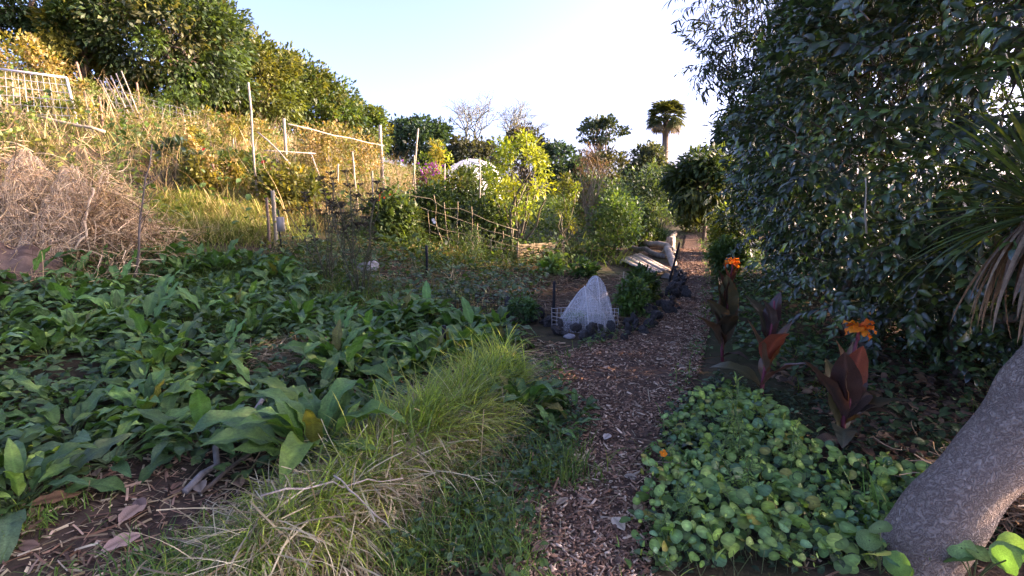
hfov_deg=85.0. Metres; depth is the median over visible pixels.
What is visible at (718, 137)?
loquat tree
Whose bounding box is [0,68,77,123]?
gate frame
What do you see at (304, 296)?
comfrey plant
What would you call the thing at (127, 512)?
fallen leaf
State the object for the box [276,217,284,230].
pale board
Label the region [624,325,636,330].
lava stone
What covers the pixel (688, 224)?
shrub
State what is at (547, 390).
comfrey plant
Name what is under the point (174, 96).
shrub
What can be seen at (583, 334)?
lava stone
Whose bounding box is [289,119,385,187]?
shrub
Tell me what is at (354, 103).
broadleaf tree
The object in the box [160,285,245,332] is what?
comfrey plant
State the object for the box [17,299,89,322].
comfrey plant
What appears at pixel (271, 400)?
comfrey plant
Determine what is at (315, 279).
comfrey plant
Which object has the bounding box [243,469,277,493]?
cut branch
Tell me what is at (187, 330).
comfrey plant
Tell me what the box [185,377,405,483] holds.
comfrey plant
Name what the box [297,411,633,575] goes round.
green grass
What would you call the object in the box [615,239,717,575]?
edge weeds
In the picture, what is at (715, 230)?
shrub
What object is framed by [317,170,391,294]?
dry fennel
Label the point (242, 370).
comfrey plant
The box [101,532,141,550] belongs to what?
fallen leaf
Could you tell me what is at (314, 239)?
dry fennel
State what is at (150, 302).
comfrey plant
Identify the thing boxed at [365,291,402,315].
comfrey plant
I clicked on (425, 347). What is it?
comfrey plant
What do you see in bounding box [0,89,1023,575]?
ground
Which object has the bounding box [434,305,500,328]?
comfrey plant
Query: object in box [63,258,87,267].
comfrey plant
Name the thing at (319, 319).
comfrey plant
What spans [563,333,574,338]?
stone
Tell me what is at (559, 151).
evergreen tree
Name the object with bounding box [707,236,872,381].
weeds
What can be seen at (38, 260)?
comfrey plant
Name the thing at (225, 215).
dry grass
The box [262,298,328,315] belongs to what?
comfrey plant
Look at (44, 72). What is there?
weed clump
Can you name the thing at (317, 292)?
comfrey plant
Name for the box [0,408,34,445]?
comfrey plant
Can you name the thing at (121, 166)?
slope weeds
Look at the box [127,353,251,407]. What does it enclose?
comfrey plant
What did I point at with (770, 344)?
canna lily
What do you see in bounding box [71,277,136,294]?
comfrey plant
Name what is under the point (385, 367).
comfrey plant
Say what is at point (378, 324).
comfrey plant
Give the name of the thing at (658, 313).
lava stone
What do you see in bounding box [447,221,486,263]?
shrub
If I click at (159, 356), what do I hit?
comfrey plant
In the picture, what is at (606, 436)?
fallen leaf
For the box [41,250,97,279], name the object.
comfrey plant
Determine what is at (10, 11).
broadleaf tree
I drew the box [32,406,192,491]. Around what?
comfrey plant
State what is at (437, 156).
shrub
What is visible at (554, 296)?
black post
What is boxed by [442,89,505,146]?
bare tree
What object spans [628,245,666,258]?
log
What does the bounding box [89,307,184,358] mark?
comfrey plant
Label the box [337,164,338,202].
garden stake
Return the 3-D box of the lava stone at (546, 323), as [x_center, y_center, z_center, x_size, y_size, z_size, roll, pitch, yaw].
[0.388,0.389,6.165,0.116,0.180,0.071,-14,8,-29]
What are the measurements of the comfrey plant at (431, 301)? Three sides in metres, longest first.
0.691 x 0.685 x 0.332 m
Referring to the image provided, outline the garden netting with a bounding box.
[0,149,104,258]
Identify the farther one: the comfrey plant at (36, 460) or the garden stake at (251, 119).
the garden stake at (251, 119)
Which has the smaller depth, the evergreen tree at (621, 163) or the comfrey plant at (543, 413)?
the comfrey plant at (543, 413)
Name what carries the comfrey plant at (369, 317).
on the ground at (542, 333)
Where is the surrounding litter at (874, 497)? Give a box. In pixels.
[0,335,1022,575]
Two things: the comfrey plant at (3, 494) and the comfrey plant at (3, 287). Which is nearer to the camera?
the comfrey plant at (3, 494)
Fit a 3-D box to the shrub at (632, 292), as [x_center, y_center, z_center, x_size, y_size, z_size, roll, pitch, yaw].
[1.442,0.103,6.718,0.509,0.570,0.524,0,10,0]
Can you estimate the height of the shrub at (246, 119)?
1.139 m
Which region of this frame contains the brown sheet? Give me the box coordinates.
[0,240,76,290]
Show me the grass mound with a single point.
(449, 398)
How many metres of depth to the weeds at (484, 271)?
7.96 m
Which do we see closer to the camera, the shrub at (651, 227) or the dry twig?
the dry twig
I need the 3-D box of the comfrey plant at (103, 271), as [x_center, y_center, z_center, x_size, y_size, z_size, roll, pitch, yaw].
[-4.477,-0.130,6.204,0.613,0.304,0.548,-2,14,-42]
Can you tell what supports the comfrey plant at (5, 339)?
on the ground at (542, 333)
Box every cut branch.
[182,398,263,494]
[198,432,274,494]
[231,454,268,484]
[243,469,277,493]
[260,478,402,496]
[333,475,390,530]
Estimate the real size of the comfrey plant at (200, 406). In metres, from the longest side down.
0.828 x 0.661 x 0.513 m
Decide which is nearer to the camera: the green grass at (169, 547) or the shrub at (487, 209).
the green grass at (169, 547)
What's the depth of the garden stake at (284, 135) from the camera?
10.81 m
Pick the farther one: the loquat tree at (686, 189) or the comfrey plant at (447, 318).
the loquat tree at (686, 189)
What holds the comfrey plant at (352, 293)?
on the ground at (542, 333)
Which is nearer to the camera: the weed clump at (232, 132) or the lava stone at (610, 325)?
the lava stone at (610, 325)
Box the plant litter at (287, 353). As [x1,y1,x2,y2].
[0,331,603,575]
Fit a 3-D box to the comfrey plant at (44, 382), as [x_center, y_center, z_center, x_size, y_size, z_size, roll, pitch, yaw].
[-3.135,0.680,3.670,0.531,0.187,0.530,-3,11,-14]
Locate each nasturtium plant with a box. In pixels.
[855,520,911,575]
[943,531,1023,575]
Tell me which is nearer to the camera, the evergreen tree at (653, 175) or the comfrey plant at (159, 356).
the comfrey plant at (159, 356)
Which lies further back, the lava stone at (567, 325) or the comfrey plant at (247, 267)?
the comfrey plant at (247, 267)
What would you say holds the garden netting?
on the brush pile
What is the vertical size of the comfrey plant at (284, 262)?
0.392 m
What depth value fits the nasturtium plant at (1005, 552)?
2.15 m
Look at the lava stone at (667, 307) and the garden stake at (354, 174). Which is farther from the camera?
the garden stake at (354, 174)
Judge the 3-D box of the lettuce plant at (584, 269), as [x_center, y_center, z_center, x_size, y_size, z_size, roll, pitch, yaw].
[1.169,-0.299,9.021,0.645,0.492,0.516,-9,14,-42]
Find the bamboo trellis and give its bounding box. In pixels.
[400,190,516,257]
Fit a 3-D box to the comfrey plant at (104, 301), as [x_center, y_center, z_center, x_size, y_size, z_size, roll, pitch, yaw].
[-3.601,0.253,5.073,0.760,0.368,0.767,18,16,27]
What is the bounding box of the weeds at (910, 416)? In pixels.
[771,318,1002,458]
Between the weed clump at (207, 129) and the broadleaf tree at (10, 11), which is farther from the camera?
the broadleaf tree at (10, 11)
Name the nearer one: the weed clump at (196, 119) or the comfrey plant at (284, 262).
the comfrey plant at (284, 262)
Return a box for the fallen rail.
[36,115,105,132]
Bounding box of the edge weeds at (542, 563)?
[468,288,669,575]
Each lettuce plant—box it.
[534,250,567,276]
[566,255,602,279]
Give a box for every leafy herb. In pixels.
[656,505,671,549]
[670,472,695,524]
[712,440,760,507]
[714,372,752,462]
[781,424,802,468]
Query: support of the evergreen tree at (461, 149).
on the ground at (542, 333)
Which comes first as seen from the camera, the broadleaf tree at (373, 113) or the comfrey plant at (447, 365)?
the comfrey plant at (447, 365)
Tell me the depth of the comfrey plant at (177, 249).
6.75 m
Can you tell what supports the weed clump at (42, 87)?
on the ground at (542, 333)
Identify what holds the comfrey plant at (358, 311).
on the ground at (542, 333)
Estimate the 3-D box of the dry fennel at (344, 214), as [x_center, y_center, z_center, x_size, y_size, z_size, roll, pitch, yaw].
[-2.251,-0.712,7.843,0.600,1.012,0.581,0,10,0]
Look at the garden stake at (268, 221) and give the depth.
7.96 m
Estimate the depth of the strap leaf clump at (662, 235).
13.65 m
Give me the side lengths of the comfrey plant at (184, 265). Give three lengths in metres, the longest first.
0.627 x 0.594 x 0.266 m
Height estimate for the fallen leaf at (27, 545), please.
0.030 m
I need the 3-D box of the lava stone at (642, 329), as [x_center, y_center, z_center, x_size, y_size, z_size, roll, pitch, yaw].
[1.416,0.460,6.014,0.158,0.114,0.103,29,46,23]
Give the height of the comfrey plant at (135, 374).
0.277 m
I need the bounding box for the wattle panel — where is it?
[516,239,564,263]
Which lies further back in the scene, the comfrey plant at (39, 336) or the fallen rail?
the fallen rail
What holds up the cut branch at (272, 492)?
on the grass mound
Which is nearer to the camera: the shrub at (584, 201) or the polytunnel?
the shrub at (584, 201)
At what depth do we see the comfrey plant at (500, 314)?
5.77 m
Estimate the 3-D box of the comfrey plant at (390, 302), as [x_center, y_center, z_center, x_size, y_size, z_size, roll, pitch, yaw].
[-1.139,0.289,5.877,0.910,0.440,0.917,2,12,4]
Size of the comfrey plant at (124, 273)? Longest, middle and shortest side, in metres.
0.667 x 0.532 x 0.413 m
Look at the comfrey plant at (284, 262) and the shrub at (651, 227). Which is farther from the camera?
the shrub at (651, 227)
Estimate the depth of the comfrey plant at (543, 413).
3.52 m
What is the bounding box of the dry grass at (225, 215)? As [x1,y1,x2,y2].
[0,55,421,253]
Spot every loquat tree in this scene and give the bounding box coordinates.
[657,141,751,240]
[696,115,749,182]
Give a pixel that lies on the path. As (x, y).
(690, 240)
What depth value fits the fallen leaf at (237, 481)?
2.82 m
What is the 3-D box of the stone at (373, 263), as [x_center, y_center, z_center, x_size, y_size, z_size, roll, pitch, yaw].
[-2.035,-0.286,7.835,0.296,0.180,0.366,0,10,0]
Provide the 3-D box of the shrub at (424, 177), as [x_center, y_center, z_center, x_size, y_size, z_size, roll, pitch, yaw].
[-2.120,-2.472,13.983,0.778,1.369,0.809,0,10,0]
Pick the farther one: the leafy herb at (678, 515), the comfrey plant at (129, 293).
the comfrey plant at (129, 293)
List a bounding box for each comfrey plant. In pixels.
[0,245,78,289]
[0,269,9,282]
[0,278,38,294]
[0,284,38,301]
[0,287,51,317]
[0,304,99,337]
[0,305,47,325]
[0,317,20,337]
[0,325,98,356]
[0,327,31,354]
[0,354,60,382]
[0,368,32,396]
[0,373,79,409]
[0,386,141,452]
[0,397,36,423]
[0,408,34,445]
[0,425,92,497]
[0,433,132,563]
[0,491,10,496]
[1,328,67,349]
[8,378,115,429]
[16,277,99,303]
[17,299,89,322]
[28,308,121,355]
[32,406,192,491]
[34,272,96,292]
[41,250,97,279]
[41,283,109,311]
[51,240,141,270]
[59,330,129,353]
[60,359,143,401]
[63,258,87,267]
[67,289,163,334]
[68,369,205,442]
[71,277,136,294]
[76,359,211,406]
[80,263,135,280]
[82,381,191,466]
[88,338,144,367]
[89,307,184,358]
[90,259,145,289]
[94,290,180,336]
[96,337,196,388]
[101,246,160,274]
[107,279,154,296]
[123,269,193,314]
[124,317,215,369]
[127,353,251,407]
[131,263,174,280]
[134,240,194,266]
[134,281,202,323]
[137,389,269,483]
[141,275,196,293]
[147,282,242,304]
[147,319,229,342]
[150,255,205,276]
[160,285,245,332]
[170,336,261,380]
[176,285,236,318]
[176,394,229,428]
[178,243,212,266]
[179,269,231,292]
[181,274,250,294]
[184,248,249,271]
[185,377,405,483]
[193,318,256,356]
[200,235,250,264]
[200,302,290,334]
[204,287,272,321]
[205,356,295,404]
[221,271,261,287]
[225,248,282,264]
[226,302,283,325]
[230,257,277,280]
[234,280,276,312]
[241,255,307,282]
[242,266,317,293]
[252,256,293,264]
[252,363,316,385]
[255,352,352,428]
[256,283,298,304]
[256,396,290,424]
[257,315,324,345]
[262,293,334,322]
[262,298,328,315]
[268,266,330,289]
[279,319,397,377]
[285,333,404,398]
[289,291,340,302]
[296,287,346,305]
[301,290,353,314]
[302,306,351,329]
[313,303,361,339]
[313,307,366,328]
[319,288,365,312]
[330,308,424,334]
[330,309,397,333]
[340,332,383,350]
[345,304,378,312]
[350,356,412,407]
[350,380,414,426]
[358,314,411,356]
[358,343,409,378]
[365,290,444,330]
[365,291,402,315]
[373,311,425,342]
[378,352,452,397]
[380,328,482,384]
[381,334,435,364]
[399,294,447,320]
[400,280,454,323]
[404,322,497,361]
[410,308,460,329]
[422,324,441,335]
[425,304,467,329]
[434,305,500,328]
[435,296,511,349]
[437,346,482,370]
[466,335,522,351]
[474,305,536,335]
[484,325,534,352]
[488,374,582,428]
[509,404,601,448]
[555,388,600,423]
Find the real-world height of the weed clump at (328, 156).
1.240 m
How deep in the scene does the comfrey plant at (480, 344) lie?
5.00 m
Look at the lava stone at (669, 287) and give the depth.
7.62 m
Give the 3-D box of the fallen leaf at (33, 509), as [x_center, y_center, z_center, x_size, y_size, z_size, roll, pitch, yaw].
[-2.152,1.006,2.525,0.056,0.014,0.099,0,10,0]
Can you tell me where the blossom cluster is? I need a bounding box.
[401,160,445,178]
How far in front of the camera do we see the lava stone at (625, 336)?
5.70 m
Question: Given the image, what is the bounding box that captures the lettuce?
[560,310,610,324]
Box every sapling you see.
[131,144,167,281]
[481,128,556,251]
[549,170,582,244]
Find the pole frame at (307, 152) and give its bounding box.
[257,123,383,175]
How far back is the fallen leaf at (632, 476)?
3.00 m
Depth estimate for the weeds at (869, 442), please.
3.23 m
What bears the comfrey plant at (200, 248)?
on the ground at (542, 333)
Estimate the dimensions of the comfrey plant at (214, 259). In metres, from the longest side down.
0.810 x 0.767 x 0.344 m
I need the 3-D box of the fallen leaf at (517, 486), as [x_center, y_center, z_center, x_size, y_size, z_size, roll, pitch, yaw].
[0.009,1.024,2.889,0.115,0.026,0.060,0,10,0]
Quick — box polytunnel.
[442,159,501,199]
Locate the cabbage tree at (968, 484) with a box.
[852,57,1023,575]
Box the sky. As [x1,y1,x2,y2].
[0,0,1023,187]
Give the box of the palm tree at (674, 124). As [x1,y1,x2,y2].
[644,99,687,162]
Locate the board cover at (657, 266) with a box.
[619,253,670,272]
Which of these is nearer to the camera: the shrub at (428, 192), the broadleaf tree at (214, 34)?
the shrub at (428, 192)
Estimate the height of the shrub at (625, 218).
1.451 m
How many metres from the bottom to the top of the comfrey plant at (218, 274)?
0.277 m
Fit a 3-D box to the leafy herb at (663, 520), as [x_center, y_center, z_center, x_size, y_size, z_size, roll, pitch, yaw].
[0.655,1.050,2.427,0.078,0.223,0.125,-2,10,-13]
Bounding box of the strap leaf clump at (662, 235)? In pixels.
[638,213,687,243]
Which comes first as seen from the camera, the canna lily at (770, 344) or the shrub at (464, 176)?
the canna lily at (770, 344)
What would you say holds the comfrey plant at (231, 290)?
on the ground at (542, 333)
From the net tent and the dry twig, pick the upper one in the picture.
the dry twig
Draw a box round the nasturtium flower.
[659,449,666,463]
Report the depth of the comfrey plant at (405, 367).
4.34 m
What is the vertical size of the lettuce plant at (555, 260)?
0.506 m
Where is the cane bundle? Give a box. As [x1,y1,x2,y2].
[100,71,140,124]
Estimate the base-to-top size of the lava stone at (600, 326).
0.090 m
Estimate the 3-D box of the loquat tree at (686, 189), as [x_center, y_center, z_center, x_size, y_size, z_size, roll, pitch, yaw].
[4.867,-2.268,13.685,2.530,2.618,2.737,0,10,0]
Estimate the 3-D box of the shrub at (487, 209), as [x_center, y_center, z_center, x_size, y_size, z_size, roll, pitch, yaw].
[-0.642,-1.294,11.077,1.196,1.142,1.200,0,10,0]
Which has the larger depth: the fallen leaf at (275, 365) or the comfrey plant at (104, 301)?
the comfrey plant at (104, 301)
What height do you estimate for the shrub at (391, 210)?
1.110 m
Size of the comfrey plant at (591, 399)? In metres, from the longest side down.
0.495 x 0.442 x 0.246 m
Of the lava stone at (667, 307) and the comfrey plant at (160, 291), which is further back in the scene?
the lava stone at (667, 307)
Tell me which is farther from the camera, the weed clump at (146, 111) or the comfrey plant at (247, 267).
the weed clump at (146, 111)
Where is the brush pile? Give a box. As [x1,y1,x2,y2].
[0,115,228,307]
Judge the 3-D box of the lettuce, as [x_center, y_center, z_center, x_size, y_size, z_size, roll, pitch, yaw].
[0.824,0.338,6.301,0.655,0.182,0.489,0,10,0]
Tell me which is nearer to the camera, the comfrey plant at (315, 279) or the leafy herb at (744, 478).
the leafy herb at (744, 478)
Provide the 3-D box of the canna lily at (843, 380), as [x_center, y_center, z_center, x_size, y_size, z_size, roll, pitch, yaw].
[1.988,0.580,3.243,0.551,0.832,0.393,-6,12,-30]
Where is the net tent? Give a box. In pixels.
[557,275,615,331]
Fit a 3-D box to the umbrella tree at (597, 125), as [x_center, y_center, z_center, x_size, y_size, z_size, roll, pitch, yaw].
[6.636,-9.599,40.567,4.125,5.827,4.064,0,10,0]
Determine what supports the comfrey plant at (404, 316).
on the ground at (542, 333)
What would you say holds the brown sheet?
on the ground at (542, 333)
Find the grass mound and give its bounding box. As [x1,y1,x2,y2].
[76,315,581,575]
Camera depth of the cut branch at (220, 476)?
2.87 m
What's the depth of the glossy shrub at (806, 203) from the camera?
4.21 m
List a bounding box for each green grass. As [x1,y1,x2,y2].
[0,455,427,575]
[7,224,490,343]
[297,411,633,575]
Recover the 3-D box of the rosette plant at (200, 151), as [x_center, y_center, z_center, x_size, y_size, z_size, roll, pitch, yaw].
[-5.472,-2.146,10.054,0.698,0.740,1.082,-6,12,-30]
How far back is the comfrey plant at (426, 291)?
6.30 m
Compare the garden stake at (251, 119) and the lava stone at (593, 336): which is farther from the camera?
the garden stake at (251, 119)
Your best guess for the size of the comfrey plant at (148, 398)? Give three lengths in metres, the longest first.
0.741 x 0.735 x 0.356 m
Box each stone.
[357,260,378,273]
[536,307,545,318]
[543,315,550,326]
[546,315,555,320]
[551,325,563,335]
[557,319,562,326]
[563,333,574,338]
[564,321,571,329]
[570,323,579,331]
[578,329,588,339]
[586,322,597,334]
[587,333,598,339]
[598,324,603,331]
[599,333,607,340]
[606,320,615,333]
[620,333,628,339]
[622,317,633,324]
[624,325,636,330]
[625,322,630,329]
[630,312,638,318]
[631,318,638,326]
[636,325,648,333]
[642,303,652,313]
[643,318,655,327]
[650,310,661,317]
[660,300,672,305]
[661,302,673,312]
[665,284,673,295]
[669,295,675,301]
[673,288,680,296]
[681,288,691,297]
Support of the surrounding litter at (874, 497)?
on the ground at (542, 333)
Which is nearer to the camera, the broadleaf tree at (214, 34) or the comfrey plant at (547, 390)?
the comfrey plant at (547, 390)
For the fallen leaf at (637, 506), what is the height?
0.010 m
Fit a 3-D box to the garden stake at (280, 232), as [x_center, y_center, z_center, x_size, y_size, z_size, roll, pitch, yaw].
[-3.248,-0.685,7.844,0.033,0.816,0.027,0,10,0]
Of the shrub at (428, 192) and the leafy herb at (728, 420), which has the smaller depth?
the leafy herb at (728, 420)
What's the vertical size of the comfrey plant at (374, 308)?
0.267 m
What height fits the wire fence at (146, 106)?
1.136 m
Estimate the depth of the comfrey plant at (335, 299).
6.08 m
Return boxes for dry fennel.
[283,177,367,283]
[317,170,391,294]
[329,201,366,264]
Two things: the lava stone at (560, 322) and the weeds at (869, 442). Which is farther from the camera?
the lava stone at (560, 322)
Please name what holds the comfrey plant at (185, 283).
on the ground at (542, 333)
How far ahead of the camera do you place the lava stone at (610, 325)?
5.83 m
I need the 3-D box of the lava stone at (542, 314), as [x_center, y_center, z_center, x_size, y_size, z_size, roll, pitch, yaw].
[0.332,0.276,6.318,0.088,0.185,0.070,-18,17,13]
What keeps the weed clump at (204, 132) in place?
on the ground at (542, 333)
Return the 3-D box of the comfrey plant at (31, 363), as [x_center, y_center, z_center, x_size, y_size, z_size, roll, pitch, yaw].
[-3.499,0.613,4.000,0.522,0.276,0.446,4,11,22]
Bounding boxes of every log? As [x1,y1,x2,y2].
[628,237,672,250]
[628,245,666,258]
[661,231,676,278]
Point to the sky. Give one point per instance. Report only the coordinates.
(573, 61)
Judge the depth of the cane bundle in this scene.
13.12 m
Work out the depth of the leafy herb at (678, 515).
2.59 m
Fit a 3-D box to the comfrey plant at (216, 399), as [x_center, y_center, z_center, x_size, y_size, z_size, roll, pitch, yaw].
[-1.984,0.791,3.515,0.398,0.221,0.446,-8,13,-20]
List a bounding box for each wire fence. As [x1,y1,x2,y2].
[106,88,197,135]
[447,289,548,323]
[551,307,618,329]
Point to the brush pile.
(110, 228)
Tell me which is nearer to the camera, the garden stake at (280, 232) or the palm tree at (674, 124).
the garden stake at (280, 232)
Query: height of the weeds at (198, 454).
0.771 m
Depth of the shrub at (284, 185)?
9.60 m
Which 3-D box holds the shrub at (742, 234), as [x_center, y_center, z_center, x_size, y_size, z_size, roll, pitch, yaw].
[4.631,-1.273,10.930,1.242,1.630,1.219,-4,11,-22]
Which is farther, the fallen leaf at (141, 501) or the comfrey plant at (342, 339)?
the comfrey plant at (342, 339)
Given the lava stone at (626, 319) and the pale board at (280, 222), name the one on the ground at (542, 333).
the lava stone at (626, 319)
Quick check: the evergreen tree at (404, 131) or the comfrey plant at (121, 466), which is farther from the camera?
the evergreen tree at (404, 131)
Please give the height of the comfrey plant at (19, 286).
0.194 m
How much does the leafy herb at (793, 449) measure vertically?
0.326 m
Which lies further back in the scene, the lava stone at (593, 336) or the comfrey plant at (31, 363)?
the lava stone at (593, 336)
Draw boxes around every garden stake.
[75,62,86,96]
[98,96,104,128]
[136,82,141,113]
[247,82,258,204]
[265,198,270,247]
[271,190,277,244]
[278,210,281,253]
[282,118,288,164]
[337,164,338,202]
[352,151,358,206]
[378,125,383,187]
[412,128,418,185]
[414,155,415,192]
[479,159,480,198]
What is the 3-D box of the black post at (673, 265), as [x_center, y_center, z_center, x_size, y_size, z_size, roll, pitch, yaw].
[2.565,-0.316,8.921,0.216,0.836,0.042,0,10,0]
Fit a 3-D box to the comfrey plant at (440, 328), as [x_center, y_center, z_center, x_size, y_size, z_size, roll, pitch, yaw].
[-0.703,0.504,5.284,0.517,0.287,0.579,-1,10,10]
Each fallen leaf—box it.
[18,540,39,550]
[27,506,43,517]
[31,490,79,505]
[91,468,101,475]
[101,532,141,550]
[108,515,116,521]
[118,502,146,522]
[131,497,145,505]
[170,487,183,494]
[171,481,181,489]
[193,480,206,491]
[232,477,244,485]
[267,362,280,368]
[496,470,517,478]
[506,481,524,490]
[532,540,548,551]
[556,497,567,503]
[603,433,610,438]
[611,517,624,529]
[624,473,635,479]
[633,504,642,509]
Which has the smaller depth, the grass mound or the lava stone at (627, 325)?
the grass mound
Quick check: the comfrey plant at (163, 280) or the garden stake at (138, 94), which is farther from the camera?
the garden stake at (138, 94)
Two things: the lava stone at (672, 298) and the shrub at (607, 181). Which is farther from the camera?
the shrub at (607, 181)
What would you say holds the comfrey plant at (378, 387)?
on the ground at (542, 333)
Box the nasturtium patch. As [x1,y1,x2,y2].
[628,377,931,575]
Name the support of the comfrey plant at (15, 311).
on the ground at (542, 333)
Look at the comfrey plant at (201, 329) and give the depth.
4.81 m
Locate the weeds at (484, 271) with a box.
[261,224,555,312]
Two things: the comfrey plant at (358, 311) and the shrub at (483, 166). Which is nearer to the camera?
the comfrey plant at (358, 311)
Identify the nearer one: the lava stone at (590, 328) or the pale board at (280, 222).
the lava stone at (590, 328)
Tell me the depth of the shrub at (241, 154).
10.26 m
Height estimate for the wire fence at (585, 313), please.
0.278 m
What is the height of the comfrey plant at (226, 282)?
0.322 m
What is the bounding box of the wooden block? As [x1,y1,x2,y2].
[666,237,674,246]
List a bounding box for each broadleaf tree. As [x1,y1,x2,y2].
[0,0,82,77]
[24,0,125,97]
[57,0,264,116]
[171,0,273,124]
[211,25,313,129]
[254,48,341,146]
[292,70,371,149]
[341,100,394,160]
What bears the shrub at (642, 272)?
on the ground at (542, 333)
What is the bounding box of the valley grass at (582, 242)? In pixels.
[335,161,739,273]
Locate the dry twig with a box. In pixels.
[864,177,867,233]
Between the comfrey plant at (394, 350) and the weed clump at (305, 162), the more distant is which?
the weed clump at (305, 162)
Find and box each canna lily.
[695,257,748,361]
[710,292,805,395]
[805,318,909,463]
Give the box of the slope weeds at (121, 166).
[0,54,442,255]
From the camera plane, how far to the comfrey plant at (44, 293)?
5.34 m
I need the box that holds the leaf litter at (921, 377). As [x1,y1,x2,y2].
[770,326,993,462]
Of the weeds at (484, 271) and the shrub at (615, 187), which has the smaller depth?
the weeds at (484, 271)
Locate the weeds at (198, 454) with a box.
[0,252,514,516]
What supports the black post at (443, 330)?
on the ground at (542, 333)
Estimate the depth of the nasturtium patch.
2.74 m
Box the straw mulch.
[472,258,671,332]
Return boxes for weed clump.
[26,71,74,119]
[33,57,57,88]
[66,77,102,138]
[130,88,158,136]
[181,125,209,161]
[182,105,219,147]
[183,127,213,161]
[197,109,220,151]
[226,124,249,172]
[264,135,291,179]
[299,130,322,170]
[314,137,342,173]
[320,140,341,181]
[320,170,346,210]
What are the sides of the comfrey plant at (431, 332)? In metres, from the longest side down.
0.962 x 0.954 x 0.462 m
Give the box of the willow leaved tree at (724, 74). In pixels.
[661,0,1023,278]
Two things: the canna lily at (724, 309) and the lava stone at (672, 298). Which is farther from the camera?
the lava stone at (672, 298)
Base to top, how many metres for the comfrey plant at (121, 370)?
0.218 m
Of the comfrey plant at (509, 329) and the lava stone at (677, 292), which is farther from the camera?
the lava stone at (677, 292)
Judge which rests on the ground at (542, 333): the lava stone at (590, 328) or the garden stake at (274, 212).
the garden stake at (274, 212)
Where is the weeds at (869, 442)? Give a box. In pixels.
[648,369,1023,573]
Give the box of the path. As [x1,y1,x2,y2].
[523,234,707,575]
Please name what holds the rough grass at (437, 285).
on the ground at (542, 333)
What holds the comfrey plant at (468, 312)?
on the ground at (542, 333)
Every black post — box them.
[425,245,427,275]
[442,325,445,355]
[552,281,555,324]
[668,242,680,281]
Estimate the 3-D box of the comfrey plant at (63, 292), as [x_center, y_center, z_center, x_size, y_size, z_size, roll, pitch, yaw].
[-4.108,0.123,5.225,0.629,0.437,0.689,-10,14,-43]
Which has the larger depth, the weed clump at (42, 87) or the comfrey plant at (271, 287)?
the weed clump at (42, 87)
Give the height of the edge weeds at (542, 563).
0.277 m
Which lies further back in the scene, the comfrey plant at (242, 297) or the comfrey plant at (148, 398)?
the comfrey plant at (242, 297)
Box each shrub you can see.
[0,28,76,88]
[13,98,86,114]
[89,95,145,119]
[137,83,201,123]
[176,150,249,194]
[198,111,275,149]
[207,145,267,190]
[248,160,326,215]
[288,163,352,212]
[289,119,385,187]
[357,184,423,240]
[397,203,427,244]
[406,178,466,240]
[412,138,456,197]
[412,161,440,203]
[441,164,485,220]
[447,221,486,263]
[451,194,509,248]
[452,157,505,205]
[505,292,542,323]
[565,169,628,224]
[573,142,610,239]
[583,187,646,254]
[595,184,650,241]
[611,274,651,316]
[616,156,672,213]
[621,261,663,303]
[622,203,660,246]
[671,208,707,231]
[702,0,1023,387]
[702,234,748,278]
[704,202,745,247]
[715,188,763,259]
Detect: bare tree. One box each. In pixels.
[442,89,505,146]
[492,96,553,172]
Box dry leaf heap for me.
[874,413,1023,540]
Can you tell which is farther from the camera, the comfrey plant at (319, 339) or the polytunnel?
the polytunnel
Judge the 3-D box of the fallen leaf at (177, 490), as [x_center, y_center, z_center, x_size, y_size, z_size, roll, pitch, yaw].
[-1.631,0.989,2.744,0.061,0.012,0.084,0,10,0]
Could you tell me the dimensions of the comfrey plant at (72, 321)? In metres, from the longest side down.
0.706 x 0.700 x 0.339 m
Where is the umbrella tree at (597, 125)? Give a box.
[575,113,632,151]
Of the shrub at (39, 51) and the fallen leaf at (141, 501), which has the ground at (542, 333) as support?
the shrub at (39, 51)
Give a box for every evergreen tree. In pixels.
[372,113,454,170]
[440,133,507,181]
[501,121,551,193]
[531,138,585,196]
[575,146,630,188]
[621,139,674,189]
[642,165,671,200]
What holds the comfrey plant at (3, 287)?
on the ground at (542, 333)
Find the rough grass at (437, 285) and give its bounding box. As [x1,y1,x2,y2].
[261,221,561,313]
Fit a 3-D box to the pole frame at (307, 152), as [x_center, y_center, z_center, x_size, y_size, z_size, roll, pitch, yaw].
[-3.507,-2.731,12.120,1.105,1.422,3.903,4,11,23]
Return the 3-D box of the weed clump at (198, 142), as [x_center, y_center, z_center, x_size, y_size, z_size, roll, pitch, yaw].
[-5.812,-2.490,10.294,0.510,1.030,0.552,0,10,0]
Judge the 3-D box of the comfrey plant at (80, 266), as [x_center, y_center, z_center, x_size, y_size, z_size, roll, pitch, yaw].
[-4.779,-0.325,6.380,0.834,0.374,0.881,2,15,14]
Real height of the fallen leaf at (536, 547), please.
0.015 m

